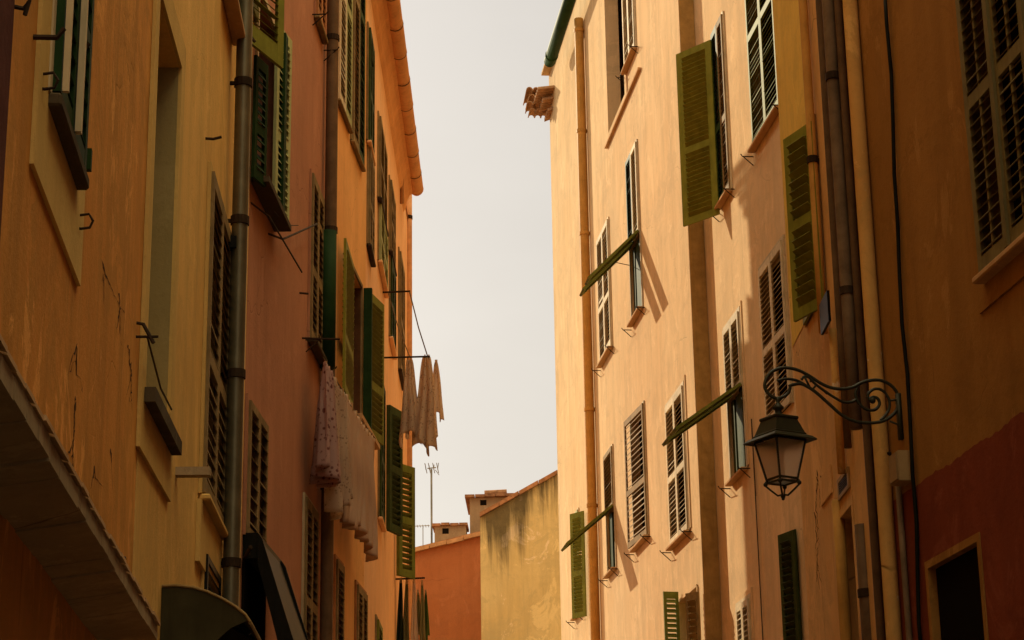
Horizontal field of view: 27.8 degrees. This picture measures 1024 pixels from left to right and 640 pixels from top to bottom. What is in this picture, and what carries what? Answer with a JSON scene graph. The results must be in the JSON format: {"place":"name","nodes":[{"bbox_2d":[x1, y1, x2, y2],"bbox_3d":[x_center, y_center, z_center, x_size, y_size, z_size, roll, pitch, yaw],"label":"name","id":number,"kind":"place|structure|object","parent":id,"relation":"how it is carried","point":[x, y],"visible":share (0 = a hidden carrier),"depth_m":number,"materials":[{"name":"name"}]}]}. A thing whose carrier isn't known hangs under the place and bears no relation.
{"place":"outdoors","nodes":[
{"label":"outdoors","id":0,"kind":"place"},
{"bbox_2d":[400,0,620,546],"label":"sky","id":1,"kind":"structure","parent":0,"point":[483,289],"materials":[{"name":"white"}]},
{"label":"street","id":2,"kind":"structure","parent":0,"visible":0},
{"bbox_2d":[0,0,14,236],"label":"townhouse","id":3,"kind":"structure","parent":2,"relation":"on","point":[6,20],"depth_m":5.66,"materials":[{"name":"paint"}]},
{"bbox_2d":[0,0,160,639],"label":"townhouse","id":4,"kind":"structure","parent":2,"relation":"on","point":[72,232],"depth_m":6.85,"materials":[{"name":"orange paint"}]},
{"bbox_2d":[29,0,94,285],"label":"window","id":5,"kind":"structure","parent":4,"relation":"in","point":[60,160],"depth_m":6.66,"materials":[{"name":"beige paint"}]},
{"bbox_2d":[132,0,252,639],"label":"townhouse","id":6,"kind":"structure","parent":2,"relation":"on","point":[189,444],"depth_m":11.75,"materials":[{"name":"paint"}]},
{"bbox_2d":[136,0,185,501],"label":"blind window","id":7,"kind":"structure","parent":6,"relation":"in","point":[158,439],"depth_m":10.63,"materials":[{"name":"paint"}]},
{"bbox_2d":[160,584,260,639],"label":"awning","id":8,"kind":"object","parent":6,"relation":"attached to","point":[188,612],"visible":1,"depth_m":10.23,"materials":[{"name":"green fabric"}]},
{"bbox_2d":[200,554,221,595],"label":"window","id":9,"kind":"structure","parent":6,"relation":"in","point":[204,576],"depth_m":12.11,"materials":[{"name":"black"}]},
{"bbox_2d":[195,161,236,596],"bbox_3d":[-1.806,0.391,12.738,0.080,2.449,1.331,0,-17,-2],"label":"window","id":10,"kind":"structure","parent":6,"relation":"in","point":[211,530],"depth_m":12.53,"materials":[{"name":"black"}]},
{"bbox_2d":[223,0,244,45],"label":"window","id":11,"kind":"structure","parent":6,"relation":"in","point":[233,14],"depth_m":13.72,"materials":[{"name":"orange"}]},
{"bbox_2d":[240,0,339,639],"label":"townhouse","id":12,"kind":"structure","parent":2,"relation":"on","point":[291,338],"depth_m":17.41,"materials":[{"name":"pink paint"}]},
{"bbox_2d":[242,393,268,542],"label":"window","id":13,"kind":"structure","parent":12,"relation":"in","point":[251,409],"depth_m":15.23,"materials":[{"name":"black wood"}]},
{"bbox_2d":[252,0,284,68],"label":"window shutter","id":14,"kind":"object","parent":12,"relation":"in","point":[272,50],"depth_m":15.63,"materials":[{"name":"green paint"}]},
{"bbox_2d":[251,0,291,231],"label":"window","id":15,"kind":"structure","parent":12,"relation":"in","point":[274,195],"depth_m":16.45,"materials":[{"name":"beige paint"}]},
{"bbox_2d":[241,532,307,639],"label":"awning","id":16,"kind":"object","parent":12,"relation":"attached to","point":[264,573],"visible":1,"depth_m":14.87,"materials":[{"name":"black fabric"}]},
{"bbox_2d":[301,492,318,639],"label":"window","id":17,"kind":"structure","parent":12,"relation":"in","point":[306,600],"depth_m":17.90,"materials":[{"name":"beige paint"}]},
{"bbox_2d":[305,168,336,370],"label":"window","id":18,"kind":"structure","parent":12,"relation":"in","point":[313,269],"depth_m":18.80,"materials":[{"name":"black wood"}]},
{"bbox_2d":[312,0,339,60],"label":"window","id":19,"kind":"structure","parent":12,"relation":"in","point":[320,12],"depth_m":19.71,"materials":[{"name":"brown wood"}]},
{"bbox_2d":[333,0,383,639],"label":"townhouse","id":20,"kind":"structure","parent":2,"relation":"on","point":[359,364],"depth_m":21.71,"materials":[{"name":"orange paint"}]},
{"bbox_2d":[333,554,344,639],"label":"window","id":21,"kind":"structure","parent":20,"relation":"in","point":[338,564],"depth_m":19.66,"materials":[{"name":"orange paint"}]},
{"bbox_2d":[338,0,352,133],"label":"window","id":22,"kind":"structure","parent":20,"relation":"in","point":[348,8],"depth_m":21.48,"materials":[{"name":"orange paint"}]},
{"bbox_2d":[323,357,375,438],"bbox_3d":[-1.526,0.772,19.664,0.011,0.115,3.374,-2,-17,4],"label":"clothes line","id":23,"kind":"object","parent":20,"relation":"attached to","point":[350,404],"visible":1,"depth_m":19.60,"materials":[{"name":"fabric"}]},
{"bbox_2d":[309,361,340,487],"bbox_3d":[-1.627,0.910,18.096,0.279,1.096,0.580,-1,-17,0],"label":"hanging cloth","id":24,"kind":"object","parent":23,"relation":"hanging from","point":[325,470],"visible":1,"depth_m":17.91,"materials":[{"name":"pink fabric"}]},
{"bbox_2d":[324,376,352,519],"bbox_3d":[-1.572,1.198,18.752,0.168,1.294,0.907,-2,-17,4],"label":"hanging cloth","id":25,"kind":"object","parent":23,"relation":"hanging from","point":[338,497],"visible":0.63,"depth_m":18.75,"materials":[{"name":"fabric"}]},
{"bbox_2d":[340,394,377,561],"bbox_3d":[-1.474,1.518,20.039,0.142,1.310,2.065,-2,-17,4],"label":"hanging sheet","id":26,"kind":"object","parent":23,"relation":"hanging from","point":[359,516],"visible":0.91,"depth_m":20.01,"materials":[{"name":"beige fabric"}]},
{"bbox_2d":[350,0,365,171],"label":"window","id":27,"kind":"structure","parent":20,"relation":"in","point":[355,141],"depth_m":22.46,"materials":[{"name":"green"}]},
{"bbox_2d":[354,580,367,639],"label":"window","id":28,"kind":"structure","parent":20,"relation":"in","point":[358,589],"depth_m":21.17,"materials":[{"name":"orange paint"}]},
{"bbox_2d":[342,238,383,449],"bbox_3d":[-1.716,0.285,21.502,0.470,1.708,2.302,-2,-17,4],"label":"window","id":29,"kind":"structure","parent":20,"relation":"in","point":[363,313],"depth_m":22.02,"materials":[{"name":"green wood"}]},
{"bbox_2d":[359,0,429,639],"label":"townhouse","id":30,"kind":"structure","parent":2,"relation":"on","point":[394,182],"depth_m":26.28,"materials":[{"name":"orange paint"}]},
{"bbox_2d":[366,21,375,165],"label":"window","id":31,"kind":"structure","parent":30,"relation":"in","point":[370,101],"depth_m":23.45,"materials":[{"name":"green wood"}]},
{"bbox_2d":[366,145,375,266],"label":"window","id":32,"kind":"structure","parent":30,"relation":"in","point":[370,216],"depth_m":23.15,"materials":[{"name":"green"}]},
{"bbox_2d":[375,614,382,639],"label":"window","id":33,"kind":"structure","parent":30,"relation":"in","point":[378,627],"depth_m":23.34,"materials":[{"name":"green wood"}]},
{"bbox_2d":[377,111,388,236],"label":"window","id":34,"kind":"structure","parent":30,"relation":"in","point":[382,166],"depth_m":25.32,"materials":[{"name":"green wood"}]},
{"bbox_2d":[377,202,388,297],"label":"window","id":35,"kind":"structure","parent":30,"relation":"in","point":[382,239],"depth_m":25.22,"materials":[{"name":"green wood"}]},
{"bbox_2d":[388,175,396,276],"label":"window","id":36,"kind":"structure","parent":30,"relation":"in","point":[391,197],"depth_m":27.37,"materials":[{"name":"green"}]},
{"bbox_2d":[389,255,396,359],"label":"window","id":37,"kind":"structure","parent":30,"relation":"in","point":[392,276],"depth_m":27.17,"materials":[{"name":"green wood"}]},
{"bbox_2d":[377,387,414,578],"bbox_3d":[-1.464,2.026,26.053,0.231,1.837,3.708,-1,-17,1],"label":"window","id":38,"kind":"structure","parent":30,"relation":"in","point":[390,454],"depth_m":25.62,"materials":[{"name":"green wood"}]},
{"bbox_2d":[388,293,409,355],"bbox_3d":[-1.400,0.049,25.570,0.300,0.876,0.011,-6,-18,16],"label":"clothes line","id":39,"kind":"object","parent":30,"relation":"attached to","point":[397,324],"visible":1,"depth_m":25.57,"materials":[{"name":"metal"}]},
{"bbox_2d":[396,577,403,639],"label":"hanging cloth","id":40,"kind":"object","parent":30,"relation":"hanging from","point":[399,634],"visible":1,"depth_m":27.42,"materials":[{"name":"fabric"}]},
{"bbox_2d":[398,247,404,390],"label":"window","id":41,"kind":"structure","parent":30,"relation":"in","point":[401,273],"depth_m":29.47,"materials":[{"name":"green wood"}]},
{"bbox_2d":[403,580,408,639],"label":"hanging cloth","id":42,"kind":"object","parent":30,"relation":"hanging from","point":[406,621],"visible":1,"depth_m":27.52,"materials":[{"name":"fabric"}]},
{"bbox_2d":[399,358,421,448],"bbox_3d":[-1.238,1.008,25.268,0.288,1.152,0.222,-1,-17,0],"label":"hanging cloth","id":43,"kind":"object","parent":30,"relation":"hanging from","point":[409,403],"visible":1,"depth_m":25.20,"materials":[{"name":"fabric"}]},
{"bbox_2d":[410,579,418,639],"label":"hanging cloth","id":44,"kind":"object","parent":30,"relation":"hanging from","point":[414,628],"visible":1,"depth_m":27.44,"materials":[{"name":"beige fabric"}]},
{"bbox_2d":[417,590,419,634],"bbox_3d":[-1.246,3.907,27.670,0.099,0.609,0.147,-1,-17,0],"label":"hanging cloth","id":45,"kind":"object","parent":30,"relation":"hanging from","point":[418,607],"visible":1,"depth_m":27.64,"materials":[{"name":"fabric"}]},
{"bbox_2d":[409,292,427,355],"bbox_3d":[-1.155,0.045,25.570,0.256,0.877,0.015,-7,-18,19],"label":"clothes line","id":46,"kind":"object","parent":30,"relation":"attached to","point":[417,324],"visible":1,"depth_m":25.56,"materials":[{"name":"fabric"}]},
{"bbox_2d":[419,580,425,639],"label":"hanging cloth","id":47,"kind":"object","parent":30,"relation":"hanging from","point":[422,623],"visible":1,"depth_m":27.47,"materials":[{"name":"fabric"}]},
{"bbox_2d":[414,354,437,456],"bbox_3d":[-1.046,1.026,25.236,0.313,1.258,0.213,5,-18,-19],"label":"hanging cloth","id":48,"kind":"object","parent":30,"relation":"hanging from","point":[425,411],"visible":1,"depth_m":25.18,"materials":[{"name":"fabric"}]},
{"bbox_2d":[424,590,429,639],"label":"hanging cloth","id":49,"kind":"object","parent":30,"relation":"hanging from","point":[427,630],"visible":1,"depth_m":27.56,"materials":[{"name":"fabric"}]},
{"bbox_2d":[433,360,443,421],"bbox_3d":[-0.930,0.870,25.576,0.187,0.792,0.097,-1,-17,0],"label":"hanging cloth","id":50,"kind":"object","parent":30,"relation":"hanging from","point":[438,392],"visible":0.72,"depth_m":25.56,"materials":[{"name":"fabric"}]},
{"bbox_2d":[412,489,512,639],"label":"townhouse","id":51,"kind":"structure","parent":2,"relation":"on","point":[447,565],"depth_m":49.39,"materials":[{"name":"orange paint"}]},
{"bbox_2d":[424,463,438,542],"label":"television aerial","id":52,"kind":"object","parent":51,"relation":"on","point":[431,501],"visible":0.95,"depth_m":52.92,"materials":[{"name":"grey metal"}]},
{"bbox_2d":[480,470,560,639],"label":"townhouse","id":53,"kind":"structure","parent":2,"relation":"on","point":[520,565],"depth_m":43.36,"materials":[{"name":"yellow paint"}]},
{"bbox_2d":[523,0,722,639],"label":"townhouse","id":54,"kind":"structure","parent":2,"relation":"on","point":[638,541],"depth_m":31.03,"materials":[{"name":"beige paint"}]},
{"bbox_2d":[566,507,586,628],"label":"window","id":55,"kind":"structure","parent":54,"relation":"in","point":[578,569],"depth_m":34.75,"materials":[{"name":"green wood"}]},
{"bbox_2d":[561,444,617,586],"bbox_3d":[1.192,3.045,32.298,0.831,2.099,1.037,1,-17,-7],"label":"window","id":56,"kind":"structure","parent":54,"relation":"in","point":[612,520],"depth_m":32.30,"materials":[{"name":"green wood"}]},
{"bbox_2d":[592,216,613,376],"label":"window","id":57,"kind":"structure","parent":54,"relation":"in","point":[607,298],"depth_m":33.21,"materials":[{"name":"white wood"}]},
{"bbox_2d":[579,139,644,336],"bbox_3d":[1.459,-1.230,30.592,0.854,2.753,1.136,1,-17,-7],"label":"window","id":58,"kind":"structure","parent":54,"relation":"in","point":[626,245],"depth_m":30.55,"materials":[{"name":"green wood"}]},
{"bbox_2d":[602,0,640,148],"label":"blind window","id":59,"kind":"structure","parent":54,"relation":"in","point":[609,133],"depth_m":33.16,"materials":[{"name":"pink paint"}]},
{"bbox_2d":[616,0,637,83],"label":"window","id":60,"kind":"structure","parent":54,"relation":"in","point":[631,49],"depth_m":31.33,"materials":[{"name":"white wood"}]},
{"bbox_2d":[623,400,650,561],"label":"window","id":61,"kind":"structure","parent":54,"relation":"in","point":[637,541],"depth_m":29.88,"materials":[{"name":"black"}]},
{"bbox_2d":[660,375,691,560],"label":"window","id":62,"kind":"structure","parent":54,"relation":"in","point":[680,474],"depth_m":27.03,"materials":[{"name":"white wood"}]},
{"bbox_2d":[663,584,700,639],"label":"window","id":63,"kind":"structure","parent":54,"relation":"in","point":[692,606],"depth_m":26.08,"materials":[{"name":"green paint"}]},
{"bbox_2d":[662,0,808,639],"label":"townhouse","id":64,"kind":"structure","parent":2,"relation":"on","point":[730,159],"depth_m":24.35,"materials":[{"name":"beige paint"}]},
{"bbox_2d":[676,11,734,226],"bbox_3d":[2.490,-2.496,25.911,0.364,2.521,1.271,5,-18,-19],"label":"window","id":65,"kind":"structure","parent":64,"relation":"in","point":[699,129],"depth_m":26.09,"materials":[{"name":"green wood"}]},
{"bbox_2d":[662,300,750,497],"bbox_3d":[2.330,0.944,24.650,0.980,2.155,1.084,1,-17,-7],"label":"window","id":66,"kind":"structure","parent":64,"relation":"in","point":[741,461],"depth_m":24.61,"materials":[{"name":"green"}]},
{"bbox_2d":[735,587,754,639],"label":"window","id":67,"kind":"structure","parent":64,"relation":"in","point":[745,599],"depth_m":23.90,"materials":[{"name":"beige wood"}]},
{"bbox_2d":[740,0,778,165],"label":"window","id":68,"kind":"structure","parent":64,"relation":"in","point":[764,23],"depth_m":23.71,"materials":[{"name":"green paint"}]},
{"bbox_2d":[758,234,793,416],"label":"window","id":69,"kind":"structure","parent":64,"relation":"in","point":[780,342],"depth_m":22.83,"materials":[{"name":"black"}]},
{"bbox_2d":[778,529,801,639],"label":"window","id":70,"kind":"structure","parent":64,"relation":"in","point":[788,557],"depth_m":21.63,"materials":[{"name":"green paint"}]},
{"bbox_2d":[772,0,876,639],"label":"townhouse","id":71,"kind":"structure","parent":2,"relation":"on","point":[839,577],"depth_m":16.11,"materials":[{"name":"brown paint"}]},
{"bbox_2d":[783,114,825,327],"bbox_3d":[2.312,-0.720,16.702,0.219,1.631,1.098,-1,-17,-1],"label":"window","id":72,"kind":"structure","parent":71,"relation":"in","point":[800,232],"depth_m":16.36,"materials":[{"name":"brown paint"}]},
{"bbox_2d":[834,0,1023,639],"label":"townhouse","id":73,"kind":"structure","parent":2,"relation":"on","point":[932,101],"depth_m":13.03,"materials":[{"name":"orange paint"}]},
{"bbox_2d":[743,366,903,499],"bbox_3d":[2.048,0.765,13.688,1.021,0.909,0.397,5,-18,-20],"label":"street lamp","id":74,"kind":"object","parent":73,"relation":"attached to","point":[779,441],"visible":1,"depth_m":13.53,"materials":[{"name":"black metal"}]},
{"bbox_2d":[888,450,910,485],"bbox_3d":[2.544,0.971,13.554,0.109,0.204,0.175,2,-17,-8],"label":"junction box","id":75,"kind":"object","parent":73,"relation":"attached to","point":[899,468],"visible":1,"depth_m":13.49,"materials":[{"name":"beige plastic"}]},
{"bbox_2d":[952,0,1023,313],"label":"window","id":76,"kind":"structure","parent":73,"relation":"in","point":[998,269],"depth_m":12.12,"materials":[{"name":"black"}]}
]}

